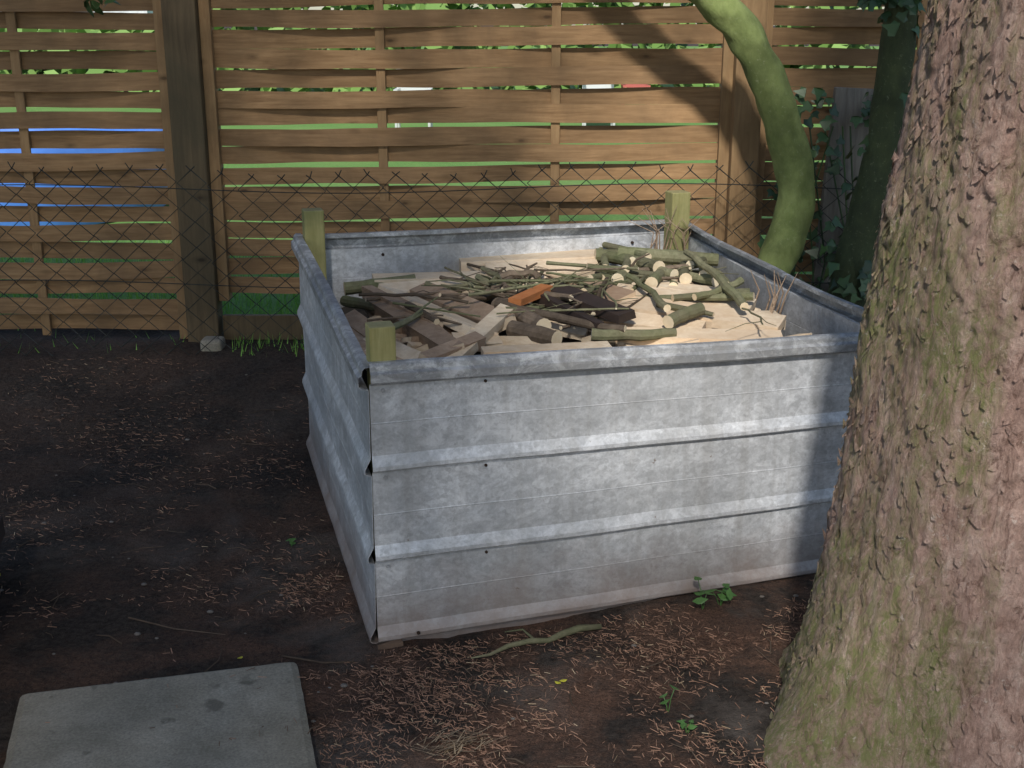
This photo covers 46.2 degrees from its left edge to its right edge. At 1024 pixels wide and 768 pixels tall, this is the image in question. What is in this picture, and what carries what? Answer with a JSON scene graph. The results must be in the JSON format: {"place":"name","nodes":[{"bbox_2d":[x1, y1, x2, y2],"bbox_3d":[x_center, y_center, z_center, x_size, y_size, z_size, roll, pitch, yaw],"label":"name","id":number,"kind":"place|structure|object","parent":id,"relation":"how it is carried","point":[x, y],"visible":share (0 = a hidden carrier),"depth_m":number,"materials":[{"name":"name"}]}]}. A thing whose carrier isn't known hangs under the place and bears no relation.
{"place":"outdoors","nodes":[
{"label":"outdoors","id":0,"kind":"place"},
{"bbox_2d":[0,128,167,225],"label":"paddling pool","id":1,"kind":"structure","parent":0,"point":[95,150],"depth_m":8.65,"materials":[{"name":"blue plastic"}]},
{"bbox_2d":[0,26,878,767],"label":"ground","id":2,"kind":"structure","parent":0,"point":[82,646],"depth_m":3.55,"materials":[{"name":"soil"}]},
{"bbox_2d":[0,516,4,544],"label":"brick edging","id":3,"kind":"object","parent":2,"relation":"on","point":[2,531],"visible":1,"depth_m":3.78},
{"bbox_2d":[84,0,120,16],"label":"broadleaf tree","id":4,"kind":"object","parent":2,"relation":"on","point":[95,7],"visible":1,"depth_m":2.84,"materials":[{"name":"green plant"}]},
{"bbox_2d":[103,11,152,12],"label":"walls","id":5,"kind":"structure","parent":2,"relation":"on","point":[130,11],"depth_m":29.61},
{"bbox_2d":[3,662,316,767],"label":"paving slab","id":6,"kind":"structure","parent":2,"relation":"on","point":[103,726],"depth_m":2.87,"materials":[{"name":"concrete"}]},
{"bbox_2d":[161,0,223,341],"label":"fence post","id":7,"kind":"object","parent":2,"relation":"on","point":[182,44],"visible":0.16,"depth_m":5.46,"materials":[{"name":"brown wood"}]},
{"bbox_2d":[0,0,187,338],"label":"woven fence panel","id":8,"kind":"object","parent":7,"relation":"attached to","point":[20,91],"visible":0.92,"depth_m":5.53,"materials":[{"name":"brown wood"}]},
{"bbox_2d":[197,0,733,300],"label":"woven fence panel","id":9,"kind":"object","parent":7,"relation":"attached to","point":[288,58],"visible":0.79,"depth_m":5.47,"materials":[{"name":"brown wood"}]},
{"bbox_2d":[200,336,225,351],"bbox_3d":[-1.400,-0.155,5.628,0.100,0.125,0.100,0,17,0],"label":"concrete footing","id":10,"kind":"object","parent":2,"relation":"on","point":[216,344],"visible":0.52,"depth_m":5.57,"materials":[{"name":"grey concrete"}]},
{"bbox_2d":[222,314,303,339],"bbox_3d":[-0.190,-0.273,5.749,2.380,0.120,0.030,0,17,0],"label":"gravel board","id":11,"kind":"object","parent":2,"relation":"on","point":[269,328],"visible":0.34,"depth_m":5.73,"materials":[{"name":"brown wood"}]},
{"bbox_2d":[286,538,296,545],"bbox_3d":[-0.722,0.521,3.912,0.039,0.042,0.031,0,17,0],"label":"seedling","id":12,"kind":"object","parent":2,"relation":"on","point":[290,540],"visible":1,"depth_m":3.91,"materials":[{"name":"green plant"}]},
{"bbox_2d":[0,573,601,683],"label":"fallen branch","id":13,"kind":"object","parent":2,"relation":"on","point":[568,631],"depth_m":3.31,"materials":[{"name":"brown wood"}]},
{"bbox_2d":[0,372,797,748],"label":"pebbles","id":14,"kind":"object","parent":2,"relation":"on","point":[282,594],"visible":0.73,"depth_m":3.35,"materials":[{"name":"stone"}]},
{"bbox_2d":[0,357,801,767],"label":"twigs","id":15,"kind":"object","parent":2,"relation":"on","point":[334,661],"visible":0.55,"depth_m":3.33,"materials":[{"name":"brown wood"}]},
{"bbox_2d":[0,238,808,356],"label":"grass","id":16,"kind":"structure","parent":2,"relation":"on","point":[172,294],"depth_m":6.37,"materials":[{"name":"green plant"}]},
{"bbox_2d":[0,356,811,767],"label":"needle litter","id":17,"kind":"object","parent":2,"relation":"on","point":[448,692],"visible":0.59,"depth_m":3.16,"materials":[{"name":"brown plant"}]},
{"bbox_2d":[0,161,853,355],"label":"chain link fence","id":18,"kind":"object","parent":2,"relation":"on","point":[468,190],"visible":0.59,"depth_m":5.38,"materials":[{"name":"metal"}]},
{"bbox_2d":[291,190,863,649],"bbox_3d":[0.172,0.003,4.162,1.654,1.075,1.756,-5,18,-15],"label":"galvanised steel bin","id":19,"kind":"object","parent":2,"relation":"on","point":[501,490],"visible":0.79,"depth_m":3.38,"materials":[{"name":"grey metal"}]},
{"bbox_2d":[340,206,811,385],"bbox_3d":[0.233,-0.306,4.132,1.652,0.367,1.702,-4,17,-14],"label":"firewood heap","id":20,"kind":"object","parent":19,"relation":"in","point":[573,299],"visible":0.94,"depth_m":4.04,"materials":[{"name":"beige wood"}]},
{"bbox_2d":[659,684,678,711],"bbox_3d":[0.388,0.782,2.968,0.052,0.072,0.030,0,17,0],"label":"seedling","id":21,"kind":"object","parent":2,"relation":"on","point":[664,695],"visible":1,"depth_m":2.96,"materials":[{"name":"green plant"}]},
{"bbox_2d":[677,719,696,732],"bbox_3d":[0.424,0.826,2.879,0.050,0.041,0.041,-4,17,-13],"label":"seedling","id":22,"kind":"object","parent":2,"relation":"on","point":[683,724],"visible":1,"depth_m":2.87,"materials":[{"name":"green plant"}]},
{"bbox_2d":[692,576,713,609],"bbox_3d":[0.542,0.611,3.450,0.070,0.100,0.071,10,20,30],"label":"seedling","id":23,"kind":"object","parent":2,"relation":"on","point":[701,600],"visible":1,"depth_m":3.45,"materials":[{"name":"green plant"}]},
{"bbox_2d":[705,583,736,605],"bbox_3d":[0.608,0.609,3.466,0.055,0.074,0.105,-10,20,-31],"label":"seedling","id":24,"kind":"object","parent":2,"relation":"on","point":[730,594],"visible":1,"depth_m":3.45,"materials":[{"name":"green plant"}]},
{"bbox_2d":[724,0,767,255],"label":"fence post","id":25,"kind":"object","parent":2,"relation":"on","point":[745,126],"visible":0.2,"depth_m":5.43,"materials":[{"name":"brown wood"}]},
{"bbox_2d":[753,0,927,284],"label":"woven fence panel","id":26,"kind":"object","parent":25,"relation":"attached to","point":[846,26],"visible":0.09,"depth_m":5.41,"materials":[{"name":"brown wood"}]},
{"bbox_2d":[688,0,815,273],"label":"curved trunk tree","id":27,"kind":"object","parent":2,"relation":"on","point":[737,24],"visible":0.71,"depth_m":5.00,"materials":[{"name":"green plant"}]},
{"bbox_2d":[811,87,873,291],"bbox_3d":[1.480,-0.700,5.468,0.229,1.268,0.070,0,17,0],"label":"old board","id":28,"kind":"object","parent":2,"relation":"on","point":[849,103],"visible":0.48,"depth_m":5.36,"materials":[{"name":"grey wood"}]},
{"bbox_2d":[757,85,910,292],"bbox_3d":[1.486,-0.709,5.383,0.759,1.275,0.176,0,17,0],"label":"ivy","id":29,"kind":"object","parent":28,"relation":"attached to","point":[825,123],"visible":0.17,"depth_m":5.30,"materials":[{"name":"green plant"}]},
{"bbox_2d":[819,0,925,306],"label":"ivy clad tree","id":30,"kind":"object","parent":2,"relation":"on","point":[848,271],"visible":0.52,"depth_m":4.88,"materials":[{"name":"green plant"}]},
{"bbox_2d":[763,0,1023,767],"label":"conifer tree","id":31,"kind":"object","parent":2,"relation":"on","point":[904,648],"visible":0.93,"depth_m":2.50,"materials":[{"name":"brown plant"}]},
{"bbox_2d":[0,46,878,314],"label":"lawn","id":32,"kind":"structure","parent":0,"point":[425,164],"depth_m":11.21,"materials":[{"name":"green plant"}]},
{"bbox_2d":[393,87,432,127],"bbox_3d":[-1.200,-3.430,14.643,0.450,0.950,0.455,0,17,0],"label":"garden chair","id":33,"kind":"object","parent":32,"relation":"on","point":[404,89],"visible":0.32,"depth_m":14.79,"materials":[{"name":"grey plastic"}]},
{"bbox_2d":[0,2,916,91],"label":"hedge","id":34,"kind":"object","parent":32,"relation":"on","point":[400,7],"visible":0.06,"depth_m":23.64,"materials":[{"name":"green plant"}]},
{"bbox_2d":[582,84,614,125],"bbox_3d":[1.200,-4.011,16.556,0.450,0.950,0.455,0,17,0],"label":"garden chair","id":35,"kind":"object","parent":32,"relation":"on","point":[597,86],"depth_m":16.72,"materials":[{"name":"grey plastic"}]},
{"bbox_2d":[621,84,650,87],"bbox_3d":[2.000,-4.883,19.427,0.450,0.950,0.455,0,17,0],"label":"garden chair","id":36,"kind":"object","parent":32,"relation":"on","point":[633,85],"visible":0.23,"depth_m":19.24,"materials":[{"name":"red plastic"}]},
{"bbox_2d":[301,2,883,25],"label":"sky","id":37,"kind":"structure","parent":0,"point":[635,3],"materials":[{"name":"white"}]}
]}

